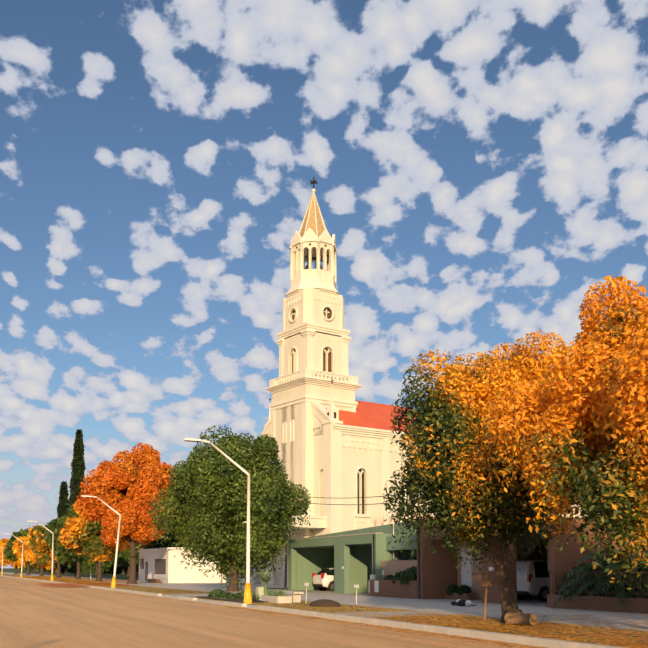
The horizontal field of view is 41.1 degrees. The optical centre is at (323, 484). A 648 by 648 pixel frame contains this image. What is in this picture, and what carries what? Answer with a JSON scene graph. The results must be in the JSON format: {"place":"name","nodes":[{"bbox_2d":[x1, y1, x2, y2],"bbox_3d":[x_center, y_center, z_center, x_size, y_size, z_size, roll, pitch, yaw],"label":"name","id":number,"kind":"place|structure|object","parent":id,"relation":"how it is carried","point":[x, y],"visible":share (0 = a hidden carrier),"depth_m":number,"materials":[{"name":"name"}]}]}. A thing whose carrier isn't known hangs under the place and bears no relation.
{"place":"outdoors","nodes":[
{"label":"outdoors","id":0,"kind":"place"},
{"bbox_2d":[0,561,8,571],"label":"tree","id":1,"kind":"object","parent":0,"point":[5,565],"depth_m":327.51,"materials":[{"name":"orange plant"}]},
{"bbox_2d":[30,564,39,572],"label":"tree","id":2,"kind":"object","parent":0,"point":[38,565],"depth_m":249.05,"materials":[{"name":"brown plant"}]},
{"bbox_2d":[80,561,102,573],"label":"bush","id":3,"kind":"object","parent":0,"point":[84,569],"depth_m":212.12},
{"bbox_2d":[83,556,112,574],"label":"tree","id":4,"kind":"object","parent":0,"point":[106,564],"depth_m":188.01,"materials":[{"name":"green plant"}]},
{"bbox_2d":[108,561,136,573],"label":"tree","id":5,"kind":"object","parent":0,"point":[120,570],"depth_m":198.53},
{"bbox_2d":[112,544,138,576],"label":"tree","id":6,"kind":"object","parent":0,"point":[123,557],"depth_m":138.73,"materials":[{"name":"green plant"}]},
{"bbox_2d":[139,523,184,548],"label":"tree","id":7,"kind":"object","parent":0,"point":[153,544],"depth_m":104.90,"materials":[{"name":"green plant"}]},
{"bbox_2d":[0,576,543,647],"bbox_3d":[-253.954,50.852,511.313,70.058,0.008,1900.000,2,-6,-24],"label":"road","id":8,"kind":"structure","parent":0,"point":[33,614],"depth_m":23.92,"materials":[{"name":"brown asphalt"}]},
{"bbox_2d":[198,606,548,647],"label":"road leaves","id":9,"kind":"object","parent":8,"relation":"on","point":[365,625],"visible":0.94,"depth_m":21.94,"materials":[{"name":"orange plant"}]},
{"bbox_2d":[0,572,647,647],"bbox_3d":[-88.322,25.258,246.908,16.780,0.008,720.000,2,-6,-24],"label":"sidewalk","id":10,"kind":"structure","parent":0,"point":[196,589],"depth_m":30.18,"materials":[{"name":"concrete"}]},
{"bbox_2d":[11,534,23,576],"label":"lamp","id":11,"kind":"object","parent":10,"relation":"on","point":[21,574],"visible":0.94,"depth_m":134.59,"materials":[{"name":"white metal"}]},
{"bbox_2d":[27,521,53,580],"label":"lamp","id":12,"kind":"object","parent":10,"relation":"on","point":[52,577],"visible":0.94,"depth_m":98.25,"materials":[{"name":"white metal"}]},
{"bbox_2d":[55,481,69,576],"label":"cypress","id":13,"kind":"object","parent":10,"relation":"on","point":[62,507],"depth_m":143.22,"materials":[{"name":"green plant"}]},
{"bbox_2d":[67,429,85,576],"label":"cypress","id":14,"kind":"object","parent":10,"relation":"on","point":[77,465],"depth_m":141.57,"materials":[{"name":"green plant"}]},
{"bbox_2d":[13,576,148,582],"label":"drift","id":15,"kind":"object","parent":10,"relation":"on","point":[63,578],"visible":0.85,"depth_m":108.93,"materials":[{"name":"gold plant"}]},
{"bbox_2d":[35,583,137,585],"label":"orange drift","id":16,"kind":"object","parent":10,"relation":"on","point":[83,584],"visible":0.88,"depth_m":76.42,"materials":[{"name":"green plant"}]},
{"bbox_2d":[87,558,94,578],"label":"sign","id":17,"kind":"object","parent":10,"relation":"on","point":[90,561],"visible":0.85,"depth_m":117.83,"materials":[{"name":"yellow metal"}]},
{"bbox_2d":[82,495,120,587],"bbox_3d":[-16.455,4.229,63.676,2.882,6.784,0.379,2,-6,-24],"label":"lamp","id":18,"kind":"object","parent":10,"relation":"on","point":[113,584],"visible":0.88,"depth_m":63.93,"materials":[{"name":"white metal"}]},
{"bbox_2d":[183,438,251,603],"bbox_3d":[-4.389,1.533,35.824,3.011,6.785,0.378,2,-6,-23],"label":"lamp","id":19,"kind":"object","parent":10,"relation":"on","point":[247,595],"visible":0.98,"depth_m":36.11,"materials":[{"name":"white metal"}]},
{"bbox_2d":[201,596,265,601],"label":"flower bed soil","id":20,"kind":"structure","parent":10,"relation":"on","point":[242,600],"depth_m":39.97,"materials":[{"name":"brown soil"}]},
{"bbox_2d":[206,589,224,596],"bbox_3d":[-5.355,5.510,43.438,1.127,0.576,1.112,0,-6,1],"label":"shrub","id":21,"kind":"object","parent":20,"relation":"on","point":[216,592],"visible":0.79,"depth_m":43.19,"materials":[{"name":"green plant"}]},
{"bbox_2d":[219,591,236,598],"bbox_3d":[-4.576,5.290,40.977,0.923,0.504,0.928,0,-6,1],"label":"shrub","id":22,"kind":"object","parent":20,"relation":"on","point":[227,595],"visible":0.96,"depth_m":40.73,"materials":[{"name":"green plant"}]},
{"bbox_2d":[235,592,243,597],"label":"shrub","id":23,"kind":"object","parent":20,"relation":"on","point":[238,594],"visible":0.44,"depth_m":41.61,"materials":[{"name":"green plant"}]},
{"bbox_2d":[241,569,275,599],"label":"agaves","id":24,"kind":"object","parent":20,"relation":"on","point":[265,579],"visible":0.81,"depth_m":38.84,"materials":[{"name":"green plant"}]},
{"bbox_2d":[256,587,303,602],"bbox_3d":[-2.004,4.852,38.132,1.350,0.620,3.300,2,-6,-24],"label":"bench planter","id":25,"kind":"object","parent":20,"relation":"on","point":[295,597],"visible":0.69,"depth_m":37.31,"materials":[{"name":"concrete"}]},
{"bbox_2d":[265,589,285,595],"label":"planter leaves","id":26,"kind":"object","parent":25,"relation":"on","point":[279,593],"visible":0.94,"depth_m":37.12,"materials":[{"name":"green plant"}]},
{"bbox_2d":[309,599,340,606],"bbox_3d":[0.028,4.728,33.609,1.170,0.544,1.700,2,-6,-24],"label":"soil heap","id":27,"kind":"object","parent":10,"relation":"on","point":[323,603],"visible":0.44,"depth_m":33.10,"materials":[{"name":"brown soil"}]},
{"bbox_2d":[304,583,358,603],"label":"sign posts","id":28,"kind":"object","parent":10,"relation":"on","point":[355,586],"visible":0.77,"depth_m":35.79,"materials":[{"name":"white metal"}]},
{"bbox_2d":[290,522,492,598],"bbox_3d":[7.295,3.768,47.221,10.095,4.520,27.600,2,-6,-24],"label":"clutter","id":29,"kind":"object","parent":10,"relation":"on","point":[490,568],"visible":0.15,"depth_m":46.27,"materials":[{"name":"metal"}]},
{"bbox_2d":[264,604,647,647],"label":"verge leaves","id":30,"kind":"object","parent":10,"relation":"on","point":[561,629],"visible":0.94,"depth_m":21.38,"materials":[{"name":"orange plant"}]},
{"bbox_2d":[451,599,476,605],"bbox_3d":[5.391,4.572,33.499,0.461,0.268,1.237,5,-8,-44],"label":"dog","id":31,"kind":"object","parent":10,"relation":"on","point":[459,602],"visible":1,"depth_m":33.29},
{"bbox_2d":[472,573,496,620],"bbox_3d":[4.587,3.165,24.361,0.424,1.346,0.864,2,-6,-24],"label":"wooden basket stand","id":32,"kind":"object","parent":10,"relation":"on","point":[486,591],"visible":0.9,"depth_m":24.36,"materials":[{"name":"brown wood"}]},
{"bbox_2d":[361,600,647,628],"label":"fallen leaves","id":33,"kind":"object","parent":10,"relation":"on","point":[609,621],"visible":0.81,"depth_m":26.72,"materials":[{"name":"orange plant"}]},
{"bbox_2d":[504,612,536,624],"bbox_3d":[5.100,3.490,22.423,0.320,0.312,0.854,4,-7,-34],"label":"log","id":34,"kind":"object","parent":10,"relation":"on","point":[520,618],"visible":0.98,"depth_m":22.27,"materials":[{"name":"wood"}]},
{"bbox_2d":[0,0,647,567],"label":"sky","id":35,"kind":"structure","parent":0,"point":[477,166],"materials":[{"name":"blue"}]},
{"bbox_2d":[1,569,647,631],"bbox_3d":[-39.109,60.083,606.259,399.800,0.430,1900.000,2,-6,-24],"label":"side base","id":36,"kind":"object","parent":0,"point":[118,576],"depth_m":150.20,"materials":[{"name":"concrete"}]},
{"bbox_2d":[0,538,26,573],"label":"tree","id":37,"kind":"object","parent":36,"relation":"on","point":[3,543],"depth_m":198.05,"materials":[{"name":"orange plant"}]},
{"bbox_2d":[3,528,38,574],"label":"tree","id":38,"kind":"object","parent":36,"relation":"on","point":[9,554],"depth_m":170.49,"materials":[{"name":"green plant"}]},
{"bbox_2d":[18,565,33,570],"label":"bush","id":39,"kind":"object","parent":36,"relation":"on","point":[25,569],"visible":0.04,"depth_m":384.85,"materials":[{"name":"green plant"}]},
{"bbox_2d":[12,524,53,575],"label":"tree","id":40,"kind":"object","parent":36,"relation":"on","point":[28,555],"depth_m":148.34,"materials":[{"name":"orange plant"}]},
{"bbox_2d":[28,523,60,577],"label":"tree","id":41,"kind":"object","parent":36,"relation":"on","point":[38,545],"depth_m":127.73,"materials":[{"name":"orange plant"}]},
{"bbox_2d":[43,503,90,579],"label":"tree","id":42,"kind":"object","parent":36,"relation":"on","point":[63,555],"depth_m":109.97,"materials":[{"name":"green plant"}]},
{"bbox_2d":[57,498,129,580],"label":"tree","id":43,"kind":"object","parent":36,"relation":"on","point":[80,535],"depth_m":94.44,"materials":[{"name":"orange plant"}]},
{"bbox_2d":[74,443,176,583],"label":"orange tree","id":44,"kind":"object","parent":36,"relation":"on","point":[145,481],"depth_m":78.36,"materials":[{"name":"orange plant"}]},
{"bbox_2d":[284,486,423,587],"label":"pole wires","id":45,"kind":"object","parent":36,"relation":"on","point":[285,572],"visible":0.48,"depth_m":61.31,"materials":[{"name":"brown metal"}]},
{"bbox_2d":[137,517,647,613],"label":"houses","id":46,"kind":"structure","parent":36,"relation":"on","point":[351,554],"depth_m":43.85,"materials":[{"name":"paint"}]},
{"bbox_2d":[312,568,333,590],"bbox_3d":[1.357,6.142,55.940,3.960,1.499,1.776,2,-6,-24],"label":"car","id":47,"kind":"object","parent":46,"relation":"on","point":[323,579],"visible":0.44,"depth_m":54.73,"materials":[{"name":"white metal"}]},
{"bbox_2d":[383,574,393,579],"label":"planter shrub","id":48,"kind":"object","parent":46,"relation":"on","point":[389,577],"visible":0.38,"depth_m":44.72,"materials":[{"name":"green plant"}]},
{"bbox_2d":[372,514,418,525],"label":"dry plants","id":49,"kind":"object","parent":46,"relation":"on","point":[382,523],"visible":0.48,"depth_m":48.77,"materials":[{"name":"beige plant"}]},
{"bbox_2d":[391,571,402,583],"bbox_3d":[3.990,4.688,43.613,1.223,0.776,1.260,0,-6,1],"label":"planter shrub","id":50,"kind":"object","parent":46,"relation":"on","point":[397,575],"visible":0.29,"depth_m":43.37,"materials":[{"name":"green plant"}]},
{"bbox_2d":[399,566,416,584],"bbox_3d":[4.469,4.465,42.532,1.539,0.973,1.575,0,-6,1],"label":"planter shrub","id":51,"kind":"object","parent":46,"relation":"on","point":[409,574],"visible":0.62,"depth_m":42.17,"materials":[{"name":"green plant"}]},
{"bbox_2d":[446,583,458,594],"bbox_3d":[6.137,4.940,40.817,0.795,0.600,0.837,0,-6,1],"label":"shrub","id":52,"kind":"object","parent":46,"relation":"on","point":[452,588],"visible":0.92,"depth_m":40.61,"materials":[{"name":"green plant"}]},
{"bbox_2d":[457,585,471,596],"bbox_3d":[6.511,4.899,40.010,0.749,0.568,0.716,0,-6,1],"label":"shrub","id":53,"kind":"object","parent":46,"relation":"on","point":[462,589],"visible":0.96,"depth_m":39.80,"materials":[{"name":"green plant"}]},
{"bbox_2d":[583,558,628,596],"bbox_3d":[10.498,3.445,31.038,2.545,1.700,2.449,0,-6,1],"label":"shrub","id":54,"kind":"object","parent":46,"relation":"on","point":[603,569],"visible":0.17,"depth_m":30.68,"materials":[{"name":"green plant"}]},
{"bbox_2d":[609,556,647,604],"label":"shrub","id":55,"kind":"object","parent":46,"relation":"on","point":[642,568],"visible":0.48,"depth_m":29.03,"materials":[{"name":"green plant"}]},
{"bbox_2d":[226,177,586,585],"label":"church","id":56,"kind":"structure","parent":36,"relation":"on","point":[328,432],"depth_m":78.54,"materials":[{"name":"paint"}]},
{"bbox_2d":[383,330,585,622],"bbox_3d":[4.644,-0.097,24.436,5.975,7.946,6.734,0,-6,1],"label":"tree","id":57,"kind":"object","parent":36,"relation":"on","point":[449,466],"depth_m":22.89,"materials":[{"name":"orange plant"}]},
{"bbox_2d":[516,560,549,601],"bbox_3d":[10.654,4.382,39.482,4.420,1.850,1.816,2,-6,-24],"label":"van","id":58,"kind":"object","parent":36,"relation":"on","point":[532,577],"visible":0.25,"depth_m":38.12,"materials":[{"name":"white metal"}]},
{"bbox_2d":[481,275,647,589],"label":"tree","id":59,"kind":"object","parent":36,"relation":"on","point":[609,398],"depth_m":17.47,"materials":[{"name":"orange plant"}]},
{"bbox_2d":[558,562,600,595],"bbox_3d":[9.841,3.649,32.287,2.355,1.555,2.298,0,-6,1],"label":"shrub","id":60,"kind":"object","parent":36,"relation":"on","point":[573,568],"visible":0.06,"depth_m":31.95,"materials":[{"name":"green plant"}]},
{"bbox_2d":[553,548,647,611],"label":"palm","id":61,"kind":"object","parent":36,"relation":"on","point":[590,582],"visible":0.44,"depth_m":30.46,"materials":[{"name":"green plant"}]},
{"label":"ground","id":62,"kind":"structure","parent":0,"visible":0},
{"bbox_2d":[39,563,56,571],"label":"tree","id":63,"kind":"object","parent":62,"relation":"on","point":[48,569],"depth_m":303.22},
{"bbox_2d":[148,425,310,590],"bbox_3d":[-6.120,1.719,55.415,10.640,11.283,9.060,0,-6,1],"label":"green tree","id":64,"kind":"object","parent":62,"relation":"on","point":[214,477],"depth_m":53.53,"materials":[{"name":"green plant"}]},
{"bbox_2d":[0,575,626,647],"bbox_3d":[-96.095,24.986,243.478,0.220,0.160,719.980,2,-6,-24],"label":"kerb","id":65,"kind":"structure","parent":62,"relation":"on","point":[528,640],"depth_m":22.59,"materials":[{"name":"grey concrete"}]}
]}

